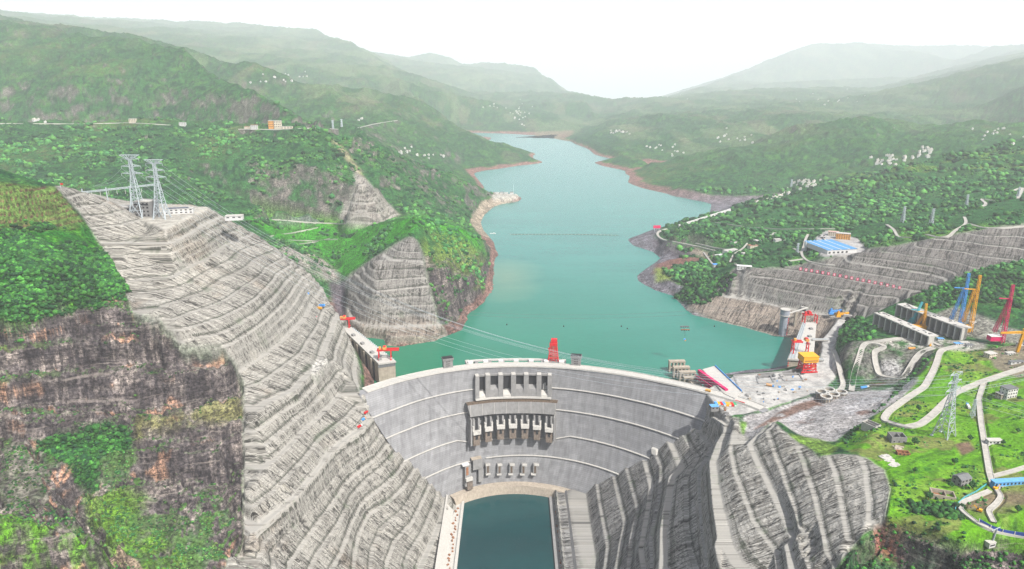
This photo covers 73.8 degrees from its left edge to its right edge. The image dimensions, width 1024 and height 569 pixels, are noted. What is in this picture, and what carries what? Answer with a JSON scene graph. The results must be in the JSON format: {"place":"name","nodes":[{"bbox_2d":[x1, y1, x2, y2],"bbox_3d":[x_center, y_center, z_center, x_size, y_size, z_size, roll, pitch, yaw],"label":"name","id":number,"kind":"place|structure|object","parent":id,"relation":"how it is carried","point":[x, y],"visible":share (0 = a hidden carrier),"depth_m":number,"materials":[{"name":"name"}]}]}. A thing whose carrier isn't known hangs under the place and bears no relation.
{"place":"outdoors","nodes":[
{"label":"outdoors","id":0,"kind":"place"},
{"bbox_2d":[0,123,164,124],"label":"road","id":1,"kind":"structure","parent":0,"point":[83,123],"depth_m":2707.54,"materials":[{"name":"grey"}]},
{"bbox_2d":[0,169,417,568],"bbox_3d":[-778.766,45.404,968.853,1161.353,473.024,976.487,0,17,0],"label":"cliff","id":2,"kind":"structure","parent":0,"point":[174,400],"depth_m":904.55,"materials":[{"name":"stone"}]},
{"bbox_2d":[0,216,127,341],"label":"hill shrubs","id":3,"kind":"object","parent":2,"relation":"on","point":[24,248],"visible":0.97,"depth_m":987.06,"materials":[{"name":"green plant"}]},
{"bbox_2d":[0,255,132,491],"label":"ravine trees","id":4,"kind":"object","parent":2,"relation":"on","point":[62,454],"visible":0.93,"depth_m":885.89,"materials":[{"name":"green plant"}]},
{"bbox_2d":[0,283,242,568],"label":"ledge shrubs","id":5,"kind":"object","parent":2,"relation":"on","point":[130,529],"visible":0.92,"depth_m":812.77,"materials":[{"name":"green plant"}]},
{"bbox_2d":[224,214,243,220],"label":"service building","id":6,"kind":"structure","parent":2,"relation":"on","point":[231,217],"depth_m":1247.29,"materials":[{"name":"white paint"}]},
{"bbox_2d":[78,190,493,332],"bbox_3d":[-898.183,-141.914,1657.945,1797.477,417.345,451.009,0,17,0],"label":"knoll","id":7,"kind":"structure","parent":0,"point":[473,294],"depth_m":1695.41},
{"bbox_2d":[255,218,344,224],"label":"road","id":8,"kind":"structure","parent":0,"point":[309,222],"depth_m":2062.79,"materials":[{"name":"concrete"}]},
{"bbox_2d":[57,186,557,568],"bbox_3d":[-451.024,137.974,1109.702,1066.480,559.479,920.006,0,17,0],"label":"cut slope","id":9,"kind":"structure","parent":0,"point":[328,484],"depth_m":1058.14,"materials":[{"name":"concrete"}]},
{"bbox_2d":[81,183,157,204],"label":"switchyard portal","id":10,"kind":"object","parent":9,"relation":"on","point":[105,189],"visible":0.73,"depth_m":1258.95,"materials":[{"name":"metal"}]},
{"bbox_2d":[119,155,142,217],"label":"transmission pylon","id":11,"kind":"object","parent":9,"relation":"on","point":[131,169],"visible":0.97,"depth_m":1193.75,"materials":[{"name":"metal"}]},
{"bbox_2d":[124,177,938,399],"bbox_3d":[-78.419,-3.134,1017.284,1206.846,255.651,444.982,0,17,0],"label":"power line","id":12,"kind":"object","parent":11,"relation":"hanging from","point":[567,376],"visible":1,"depth_m":983.38,"materials":[{"name":"metal"}]},
{"bbox_2d":[124,170,940,392],"bbox_3d":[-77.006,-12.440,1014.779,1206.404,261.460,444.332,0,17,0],"label":"power line","id":13,"kind":"object","parent":11,"relation":"hanging from","point":[506,358],"visible":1,"depth_m":1024.17,"materials":[{"name":"metal"}]},
{"bbox_2d":[124,163,942,386],"bbox_3d":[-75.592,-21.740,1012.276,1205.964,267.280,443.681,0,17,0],"label":"power line","id":14,"kind":"object","parent":11,"relation":"hanging from","point":[503,353],"visible":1,"depth_m":1023.50,"materials":[{"name":"metal"}]},
{"bbox_2d":[132,199,159,216],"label":"control building","id":15,"kind":"structure","parent":9,"relation":"on","point":[147,205],"depth_m":1209.00,"materials":[{"name":"grey concrete"}]},
{"bbox_2d":[144,159,171,219],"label":"transmission pylon","id":16,"kind":"object","parent":9,"relation":"on","point":[154,170],"visible":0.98,"depth_m":1186.50,"materials":[{"name":"metal"}]},
{"bbox_2d":[146,179,891,394],"bbox_3d":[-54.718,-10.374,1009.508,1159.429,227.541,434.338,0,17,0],"label":"power line","id":17,"kind":"object","parent":16,"relation":"hanging from","point":[522,347],"visible":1,"depth_m":1006.45,"materials":[{"name":"metal"}]},
{"bbox_2d":[186,192,859,389],"bbox_3d":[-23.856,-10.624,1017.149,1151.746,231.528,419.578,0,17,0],"label":"power line","id":18,"kind":"object","parent":16,"relation":"hanging from","point":[512,340],"visible":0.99,"depth_m":1033.73,"materials":[{"name":"metal"}]},
{"bbox_2d":[147,173,928,387],"bbox_3d":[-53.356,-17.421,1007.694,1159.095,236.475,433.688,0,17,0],"label":"power line","id":19,"kind":"object","parent":16,"relation":"hanging from","point":[514,344],"visible":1,"depth_m":1021.38,"materials":[{"name":"metal"}]},
{"bbox_2d":[148,167,938,381],"bbox_3d":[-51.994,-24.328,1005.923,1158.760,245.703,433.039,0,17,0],"label":"power line","id":20,"kind":"object","parent":16,"relation":"hanging from","point":[507,341],"visible":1,"depth_m":1027.96,"materials":[{"name":"metal"}]},
{"bbox_2d":[164,172,950,384],"bbox_3d":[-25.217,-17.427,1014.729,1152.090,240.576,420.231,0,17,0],"label":"power line","id":21,"kind":"object","parent":16,"relation":"hanging from","point":[588,358],"visible":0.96,"depth_m":994.96,"materials":[{"name":"metal"}]},
{"bbox_2d":[166,168,961,379],"bbox_3d":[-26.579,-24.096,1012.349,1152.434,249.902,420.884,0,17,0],"label":"power line","id":22,"kind":"object","parent":16,"relation":"hanging from","point":[541,347],"visible":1,"depth_m":1028.64,"materials":[{"name":"metal"}]},
{"bbox_2d":[164,207,193,214],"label":"service building","id":23,"kind":"structure","parent":9,"relation":"on","point":[174,210],"depth_m":1239.99,"materials":[{"name":"white paint"}]},
{"bbox_2d":[345,327,395,381],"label":"intake tower","id":24,"kind":"structure","parent":9,"relation":"on","point":[382,367],"depth_m":1281.57,"materials":[{"name":"beige concrete"}]},
{"bbox_2d":[340,315,354,327],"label":"gantry crane","id":25,"kind":"object","parent":24,"relation":"on","point":[343,317],"visible":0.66,"depth_m":1409.39,"materials":[{"name":"red paint"}]},
{"bbox_2d":[377,345,398,359],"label":"gantry crane","id":26,"kind":"object","parent":24,"relation":"on","point":[384,348],"visible":1,"depth_m":1250.40,"materials":[{"name":"red paint"}]},
{"bbox_2d":[339,171,399,223],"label":"cut slope","id":27,"kind":"structure","parent":0,"point":[367,203],"depth_m":2013.31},
{"bbox_2d":[347,237,447,340],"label":"cut slope","id":28,"kind":"structure","parent":0,"point":[397,271],"depth_m":1489.95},
{"bbox_2d":[457,494,554,568],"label":"pool water","id":29,"kind":"structure","parent":0,"point":[508,531],"depth_m":1120.36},
{"bbox_2d":[0,84,1023,319],"bbox_3d":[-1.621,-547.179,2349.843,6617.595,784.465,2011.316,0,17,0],"label":"hills","id":30,"kind":"structure","parent":0,"point":[303,193],"depth_m":2360.51,"materials":[{"name":"plant"}]},
{"bbox_2d":[274,120,281,128],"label":"hill building","id":31,"kind":"structure","parent":30,"relation":"on","point":[277,124],"depth_m":2592.26,"materials":[{"name":"concrete"}]},
{"bbox_2d":[0,89,713,323],"bbox_3d":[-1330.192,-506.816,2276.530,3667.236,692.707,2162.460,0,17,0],"label":"mountain shrubs","id":32,"kind":"object","parent":30,"relation":"on","point":[35,168],"visible":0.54,"depth_m":2226.92,"materials":[{"name":"green plant"}]},
{"bbox_2d":[678,209,730,226],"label":"retaining wall","id":33,"kind":"structure","parent":30,"relation":"on","point":[711,215],"depth_m":2391.45,"materials":[{"name":"white paint"}]},
{"bbox_2d":[737,264,751,269],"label":"promontory building","id":34,"kind":"structure","parent":30,"relation":"on","point":[740,267],"depth_m":1658.33,"materials":[{"name":"white paint"}]},
{"bbox_2d":[804,239,857,253],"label":"warehouse","id":35,"kind":"structure","parent":30,"relation":"on","point":[827,246],"depth_m":1681.66,"materials":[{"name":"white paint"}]},
{"bbox_2d":[661,139,1023,291],"bbox_3d":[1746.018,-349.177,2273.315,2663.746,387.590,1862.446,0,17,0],"label":"hillside trees","id":36,"kind":"object","parent":30,"relation":"on","point":[892,208],"visible":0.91,"depth_m":2151.52,"materials":[{"name":"green plant"}]},
{"bbox_2d":[836,232,850,239],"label":"office building","id":37,"kind":"structure","parent":30,"relation":"on","point":[843,235],"depth_m":1799.23,"materials":[{"name":"concrete"}]},
{"bbox_2d":[0,15,1023,187],"bbox_3d":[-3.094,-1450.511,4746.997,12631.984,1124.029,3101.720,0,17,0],"label":"mountains","id":38,"kind":"structure","parent":0,"point":[45,61],"depth_m":4083.43,"materials":[{"name":"plant"}]},
{"bbox_2d":[0,9,1023,135],"bbox_3d":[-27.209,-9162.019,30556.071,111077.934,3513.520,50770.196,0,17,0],"label":"mountains","id":39,"kind":"structure","parent":0,"point":[900,80],"depth_m":10427.41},
{"bbox_2d":[0,0,1023,98],"label":"sky","id":40,"kind":"structure","parent":0,"point":[612,49],"materials":[{"name":"white"}]},
{"bbox_2d":[367,133,814,385],"bbox_3d":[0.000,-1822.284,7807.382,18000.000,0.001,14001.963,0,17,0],"label":"reservoir","id":41,"kind":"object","parent":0,"point":[551,274],"visible":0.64,"depth_m":1812.23,"materials":[{"name":"liquid"}]},
{"bbox_2d":[668,359,685,371],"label":"pier frame","id":42,"kind":"object","parent":41,"relation":"in","point":[679,361],"visible":0.52,"depth_m":1298.71,"materials":[{"name":"beige concrete"}]},
{"bbox_2d":[672,365,689,377],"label":"pier frame","id":43,"kind":"object","parent":41,"relation":"in","point":[681,367],"visible":0.54,"depth_m":1271.91,"materials":[{"name":"beige concrete"}]},
{"bbox_2d":[678,370,695,381],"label":"pier frame","id":44,"kind":"object","parent":41,"relation":"in","point":[689,372],"visible":0.48,"depth_m":1250.40,"materials":[{"name":"beige concrete"}]},
{"bbox_2d":[683,376,696,382],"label":"pier frame","id":45,"kind":"object","parent":41,"relation":"in","point":[689,379],"visible":0.27,"depth_m":1226.48,"materials":[{"name":"beige concrete"}]},
{"bbox_2d":[695,365,741,398],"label":"gate pier","id":46,"kind":"structure","parent":41,"relation":"in","point":[711,373],"depth_m":1169.28,"materials":[{"name":"concrete"}]},
{"bbox_2d":[778,307,807,335],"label":"gate tower","id":47,"kind":"structure","parent":41,"relation":"in","point":[785,313],"depth_m":1474.31,"materials":[{"name":"concrete"}]},
{"bbox_2d":[787,322,815,366],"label":"intake tower","id":48,"kind":"structure","parent":41,"relation":"in","point":[808,329],"depth_m":1330.54,"materials":[{"name":"beige concrete"}]},
{"bbox_2d":[790,337,809,353],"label":"gantry crane","id":49,"kind":"object","parent":48,"relation":"on","point":[795,340],"visible":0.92,"depth_m":1276.72,"materials":[{"name":"red paint"}]},
{"bbox_2d":[801,310,817,322],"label":"gantry crane","id":50,"kind":"object","parent":48,"relation":"on","point":[807,313],"visible":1,"depth_m":1437.59,"materials":[{"name":"red paint"}]},
{"bbox_2d":[656,229,716,250],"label":"road","id":51,"kind":"structure","parent":0,"point":[658,236],"depth_m":2131.98,"materials":[{"name":"concrete"}]},
{"bbox_2d":[711,417,728,425],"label":"road","id":52,"kind":"structure","parent":0,"point":[720,421],"depth_m":1050.64,"materials":[{"name":"concrete"}]},
{"bbox_2d":[417,261,1023,568],"bbox_3d":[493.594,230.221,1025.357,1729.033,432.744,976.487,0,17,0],"label":"ground","id":53,"kind":"structure","parent":0,"point":[819,428],"depth_m":1079.20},
{"bbox_2d":[435,494,463,568],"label":"pool wall","id":54,"kind":"structure","parent":53,"relation":"on","point":[448,546],"depth_m":1101.78,"materials":[{"name":"concrete"}]},
{"bbox_2d":[357,358,768,504],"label":"arch dam","id":55,"kind":"structure","parent":53,"relation":"on","point":[468,430],"depth_m":1209.70,"materials":[{"name":"concrete"}]},
{"bbox_2d":[441,355,453,367],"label":"lift tower","id":56,"kind":"structure","parent":55,"relation":"on","point":[447,361],"depth_m":1216.15,"materials":[{"name":"grey concrete"}]},
{"bbox_2d":[546,338,559,362],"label":"tower gantry","id":57,"kind":"object","parent":55,"relation":"on","point":[555,358],"visible":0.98,"depth_m":1241.50,"materials":[{"name":"metal"}]},
{"bbox_2d":[570,353,581,365],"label":"lift tower","id":58,"kind":"structure","parent":55,"relation":"on","point":[575,361],"depth_m":1226.21,"materials":[{"name":"grey concrete"}]},
{"bbox_2d":[549,490,576,568],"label":"pool wall","id":59,"kind":"structure","parent":53,"relation":"on","point":[555,544],"depth_m":1107.77,"materials":[{"name":"grey concrete"}]},
{"bbox_2d":[709,404,718,411],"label":"shelter","id":60,"kind":"object","parent":53,"relation":"on","point":[713,407],"visible":1,"depth_m":1068.75,"materials":[{"name":"blue concrete"}]},
{"bbox_2d":[756,375,773,383],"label":"gate pit","id":61,"kind":"object","parent":53,"relation":"on","point":[764,376],"visible":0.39,"depth_m":1184.98,"materials":[{"name":"grey concrete"}]},
{"bbox_2d":[733,363,809,386],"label":"retaining wall","id":62,"kind":"structure","parent":53,"relation":"on","point":[793,370],"depth_m":1200.96,"materials":[{"name":"grey concrete"}]},
{"bbox_2d":[779,373,802,381],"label":"gate pit","id":63,"kind":"object","parent":53,"relation":"on","point":[787,374],"visible":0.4,"depth_m":1196.03,"materials":[{"name":"grey concrete"}]},
{"bbox_2d":[796,352,818,372],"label":"tower gantry","id":64,"kind":"object","parent":53,"relation":"on","point":[804,358],"visible":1,"depth_m":1198.18,"materials":[{"name":"metal"}]},
{"bbox_2d":[815,389,827,398],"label":"shaft ring","id":65,"kind":"object","parent":53,"relation":"on","point":[818,392],"visible":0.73,"depth_m":1109.51,"materials":[{"name":"beige concrete"}]},
{"bbox_2d":[819,393,832,402],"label":"shaft ring","id":66,"kind":"object","parent":53,"relation":"on","point":[825,396],"visible":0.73,"depth_m":1091.61,"materials":[{"name":"beige concrete"}]},
{"bbox_2d":[828,391,839,398],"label":"shaft ring","id":67,"kind":"object","parent":53,"relation":"on","point":[835,395],"visible":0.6,"depth_m":1099.77,"materials":[{"name":"beige concrete"}]},
{"bbox_2d":[835,389,847,396],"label":"shaft ring","id":68,"kind":"object","parent":53,"relation":"on","point":[842,392],"visible":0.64,"depth_m":1109.43,"materials":[{"name":"beige concrete"}]},
{"bbox_2d":[674,271,1023,519],"bbox_3d":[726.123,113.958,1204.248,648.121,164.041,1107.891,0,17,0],"label":"bank shrubs","id":69,"kind":"object","parent":53,"relation":"on","point":[860,328],"visible":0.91,"depth_m":1336.98,"materials":[{"name":"green plant"}]},
{"bbox_2d":[872,312,938,345],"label":"frame gallery","id":70,"kind":"object","parent":53,"relation":"on","point":[891,323],"visible":0.97,"depth_m":1234.62,"materials":[{"name":"concrete"}]},
{"bbox_2d":[907,302,922,323],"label":"cableway tower","id":71,"kind":"structure","parent":53,"relation":"on","point":[914,317],"depth_m":1273.35,"materials":[{"name":"metal"}]},
{"bbox_2d":[913,303,927,329],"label":"cableway tower","id":72,"kind":"structure","parent":53,"relation":"on","point":[923,325],"depth_m":1253.48,"materials":[{"name":"metal"}]},
{"bbox_2d":[836,516,1023,568],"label":"crag shrubs","id":73,"kind":"object","parent":53,"relation":"on","point":[962,561],"visible":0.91,"depth_m":644.26,"materials":[{"name":"green plant"}]},
{"bbox_2d":[894,303,971,339],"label":"frame gallery","id":74,"kind":"object","parent":53,"relation":"on","point":[948,327],"visible":0.96,"depth_m":1237.42,"materials":[{"name":"concrete"}]},
{"bbox_2d":[949,273,970,323],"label":"cableway tower","id":75,"kind":"structure","parent":53,"relation":"on","point":[961,296],"depth_m":1224.36,"materials":[{"name":"metal"}]},
{"bbox_2d":[322,274,963,314],"bbox_3d":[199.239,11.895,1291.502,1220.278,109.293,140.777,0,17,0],"label":"cableway rope","id":76,"kind":"object","parent":75,"relation":"attached to","point":[663,312],"visible":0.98,"depth_m":1291.11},
{"bbox_2d":[961,275,981,332],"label":"cableway tower","id":77,"kind":"structure","parent":53,"relation":"on","point":[974,304],"depth_m":1206.29,"materials":[{"name":"metal"}]},
{"bbox_2d":[324,276,974,317],"bbox_3d":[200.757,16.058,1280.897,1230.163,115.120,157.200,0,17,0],"label":"cableway rope","id":78,"kind":"object","parent":77,"relation":"attached to","point":[674,315],"visible":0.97,"depth_m":1271.07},
{"bbox_2d":[984,527,999,548],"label":"cable cabin","id":79,"kind":"object","parent":53,"relation":"on","point":[989,544],"visible":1,"depth_m":644.80,"materials":[{"name":"metal"}]},
{"bbox_2d":[986,284,1014,343],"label":"cableway tower","id":80,"kind":"structure","parent":53,"relation":"on","point":[994,337],"depth_m":1144.63,"materials":[{"name":"metal"}]},
{"bbox_2d":[557,394,890,568],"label":"cut slope","id":81,"kind":"structure","parent":0,"point":[711,493],"depth_m":868.41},
{"bbox_2d":[715,222,834,229],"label":"road","id":82,"kind":"structure","parent":0,"point":[778,229],"depth_m":2006.55,"materials":[{"name":"grey"}]},
{"bbox_2d":[800,234,834,265],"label":"road","id":83,"kind":"structure","parent":0,"point":[801,251],"depth_m":1677.93,"materials":[{"name":"concrete"}]},
{"bbox_2d":[831,349,845,388],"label":"road","id":84,"kind":"structure","parent":0,"point":[839,367],"depth_m":1197.74,"materials":[{"name":"concrete"}]},
{"bbox_2d":[686,224,1023,354],"bbox_3d":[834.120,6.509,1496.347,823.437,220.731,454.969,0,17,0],"label":"cut slope","id":85,"kind":"structure","parent":0,"point":[932,259],"depth_m":1540.39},
{"bbox_2d":[849,341,934,390],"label":"road","id":86,"kind":"structure","parent":0,"point":[912,362],"depth_m":1172.20,"materials":[{"name":"concrete"}]},
{"bbox_2d":[885,224,910,237],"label":"road","id":87,"kind":"structure","parent":0,"point":[893,229],"depth_m":1752.58,"materials":[{"name":"concrete"}]},
{"bbox_2d":[874,337,942,345],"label":"road","id":88,"kind":"structure","parent":0,"point":[898,338],"depth_m":1214.35,"materials":[{"name":"concrete"}]},
{"bbox_2d":[836,346,1023,553],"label":"meadow","id":89,"kind":"structure","parent":0,"point":[961,446],"depth_m":815.61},
{"bbox_2d":[861,419,880,430],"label":"roofless house","id":90,"kind":"structure","parent":89,"relation":"on","point":[867,424],"depth_m":898.41,"materials":[{"name":"concrete"}]},
{"bbox_2d":[887,432,906,442],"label":"roofless house","id":91,"kind":"structure","parent":89,"relation":"on","point":[896,437],"depth_m":844.05,"materials":[{"name":"grey concrete"}]},
{"bbox_2d":[895,449,910,454],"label":"roofless house","id":92,"kind":"structure","parent":89,"relation":"on","point":[902,452],"depth_m":814.02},
{"bbox_2d":[839,346,1023,534],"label":"meadow bushes","id":93,"kind":"object","parent":89,"relation":"on","point":[909,485],"visible":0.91,"depth_m":832.80,"materials":[{"name":"green plant"}]},
{"bbox_2d":[929,487,956,499],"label":"roofless house","id":94,"kind":"structure","parent":89,"relation":"on","point":[936,491],"depth_m":710.16,"materials":[{"name":"beige concrete"}]},
{"bbox_2d":[929,371,962,439],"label":"transmission pylon","id":95,"kind":"object","parent":89,"relation":"on","point":[955,386],"visible":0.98,"depth_m":837.65,"materials":[{"name":"metal"}]},
{"bbox_2d":[949,472,971,486],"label":"farm house","id":96,"kind":"structure","parent":89,"relation":"on","point":[961,479],"depth_m":724.09,"materials":[{"name":"grey concrete"}]},
{"bbox_2d":[968,399,977,417],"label":"transmission pylon","id":97,"kind":"object","parent":89,"relation":"on","point":[973,409],"visible":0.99,"depth_m":894.84,"materials":[{"name":"metal"}]},
{"bbox_2d":[983,351,997,358],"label":"site office","id":98,"kind":"structure","parent":89,"relation":"on","point":[989,354],"depth_m":1093.90,"materials":[{"name":"concrete"}]},
{"bbox_2d":[985,438,1001,445],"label":"farm house","id":99,"kind":"structure","parent":89,"relation":"on","point":[989,441],"depth_m":812.38,"materials":[{"name":"white paint"}]},
{"bbox_2d":[994,391,1004,399],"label":"farm house","id":100,"kind":"structure","parent":89,"relation":"on","point":[999,395],"depth_m":934.07,"materials":[{"name":"beige concrete"}]},
{"bbox_2d":[979,518,1023,535],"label":"site hoarding","id":101,"kind":"object","parent":89,"relation":"on","point":[1005,531],"visible":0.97,"depth_m":651.10,"materials":[{"name":"blue paint"}]},
{"bbox_2d":[990,477,1023,487],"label":"barrack","id":102,"kind":"structure","parent":89,"relation":"on","point":[1008,481],"depth_m":714.13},
{"bbox_2d":[999,384,1018,399],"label":"farm house","id":103,"kind":"structure","parent":89,"relation":"on","point":[1009,390],"depth_m":930.70,"materials":[{"name":"white paint"}]},
{"bbox_2d":[1000,328,1023,351],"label":"gantry crane","id":104,"kind":"object","parent":89,"relation":"on","point":[1020,339],"visible":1,"depth_m":1093.10,"materials":[{"name":"yellow paint"}]},
{"bbox_2d":[1008,360,1023,364],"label":"site hut","id":105,"kind":"object","parent":89,"relation":"on","point":[1011,362],"visible":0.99,"depth_m":1053.05,"materials":[{"name":"white paint"}]},
{"bbox_2d":[925,217,967,237],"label":"road","id":106,"kind":"structure","parent":0,"point":[956,229],"depth_m":1632.06,"materials":[{"name":"concrete"}]},
{"bbox_2d":[881,344,1023,428],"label":"road","id":107,"kind":"structure","parent":0,"point":[934,412],"depth_m":992.38,"materials":[{"name":"concrete"}]},
{"bbox_2d":[976,383,994,484],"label":"road","id":108,"kind":"structure","parent":0,"point":[986,454],"depth_m":833.35,"materials":[{"name":"concrete"}]},
{"bbox_2d":[958,489,1023,538],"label":"road","id":109,"kind":"structure","parent":0,"point":[970,499],"depth_m":668.80,"materials":[{"name":"concrete"}]},
{"bbox_2d":[986,488,1003,523],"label":"road","id":110,"kind":"structure","parent":0,"point":[994,505],"depth_m":678.07,"materials":[{"name":"concrete"}]},
{"bbox_2d":[967,223,1023,228],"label":"road","id":111,"kind":"structure","parent":0,"point":[998,227],"depth_m":1605.81,"materials":[{"name":"concrete"}]},
{"bbox_2d":[994,465,1023,477],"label":"road","id":112,"kind":"structure","parent":0,"point":[1009,471],"depth_m":741.90,"materials":[{"name":"concrete"}]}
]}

